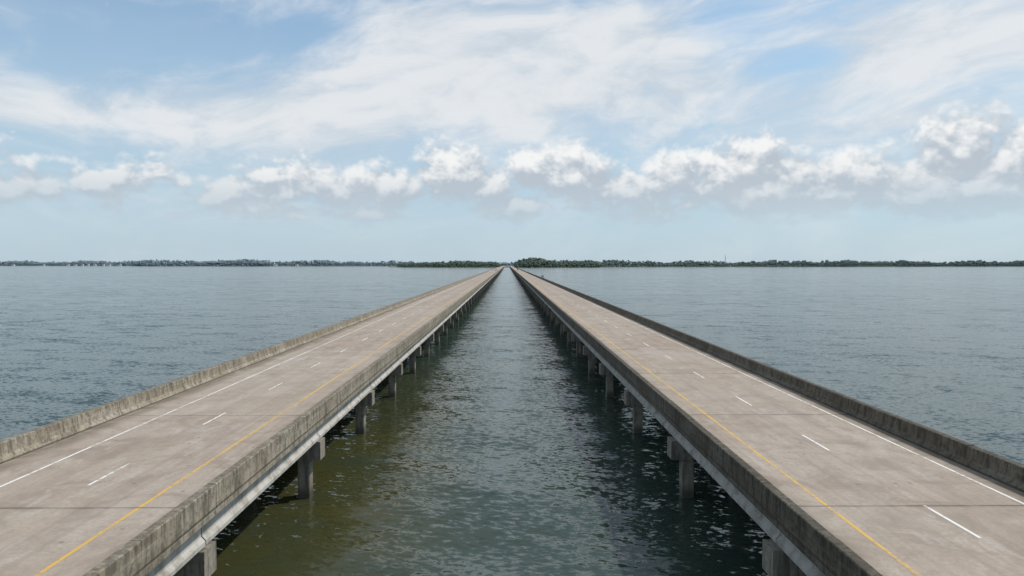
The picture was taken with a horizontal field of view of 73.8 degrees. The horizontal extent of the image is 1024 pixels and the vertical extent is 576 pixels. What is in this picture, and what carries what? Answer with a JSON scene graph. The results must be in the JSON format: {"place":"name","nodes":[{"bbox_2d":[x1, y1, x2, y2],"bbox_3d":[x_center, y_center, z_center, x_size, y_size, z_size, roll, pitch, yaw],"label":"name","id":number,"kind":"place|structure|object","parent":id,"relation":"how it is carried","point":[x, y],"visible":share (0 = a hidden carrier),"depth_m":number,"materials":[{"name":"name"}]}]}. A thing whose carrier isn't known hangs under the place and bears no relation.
{"place":"outdoors","nodes":[
{"label":"outdoors","id":0,"kind":"place"},
{"bbox_2d":[0,264,1023,575],"bbox_3d":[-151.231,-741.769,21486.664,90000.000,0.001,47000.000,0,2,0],"label":"lake water","id":1,"kind":"structure","parent":0,"point":[498,438],"depth_m":79.42,"materials":[{"name":"blue liquid"}]},
{"bbox_2d":[0,266,503,575],"bbox_3d":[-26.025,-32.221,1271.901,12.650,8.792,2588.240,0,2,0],"label":"concrete causeway bridge","id":2,"kind":"structure","parent":1,"relation":"in","point":[175,477],"depth_m":33.49,"materials":[{"name":"grey concrete"}]},
{"bbox_2d":[510,266,1023,575],"bbox_3d":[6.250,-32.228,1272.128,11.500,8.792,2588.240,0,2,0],"label":"concrete causeway bridge","id":3,"kind":"structure","parent":1,"relation":"in","point":[812,479],"depth_m":31.27,"materials":[{"name":"grey concrete"}]},
{"bbox_2d":[0,0,1023,263],"label":"sky","id":4,"kind":"structure","parent":0,"point":[508,131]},
{"bbox_2d":[389,266,981,267],"bbox_3d":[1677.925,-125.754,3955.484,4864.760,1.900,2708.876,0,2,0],"label":"shore land","id":5,"kind":"structure","parent":0,"point":[671,266],"depth_m":3430.60,"materials":[{"name":"green plant"}]},
{"bbox_2d":[397,257,600,267],"bbox_3d":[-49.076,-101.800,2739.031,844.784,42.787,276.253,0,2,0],"label":"shoreline forest","id":6,"kind":"object","parent":5,"relation":"on","point":[533,262],"visible":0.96,"depth_m":2677.29,"materials":[{"name":"green plant"}]},
{"bbox_2d":[0,259,1010,265],"bbox_3d":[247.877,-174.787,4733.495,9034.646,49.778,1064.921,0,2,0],"label":"shoreline forest","id":7,"kind":"object","parent":5,"relation":"on","point":[237,262],"visible":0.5,"depth_m":4310.59,"materials":[{"name":"green plant"}]},
{"bbox_2d":[598,259,1023,266],"bbox_3d":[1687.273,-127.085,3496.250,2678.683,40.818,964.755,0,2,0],"label":"shoreline forest","id":8,"kind":"object","parent":5,"relation":"on","point":[692,263],"visible":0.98,"depth_m":3438.02,"materials":[{"name":"green plant"}]}
]}

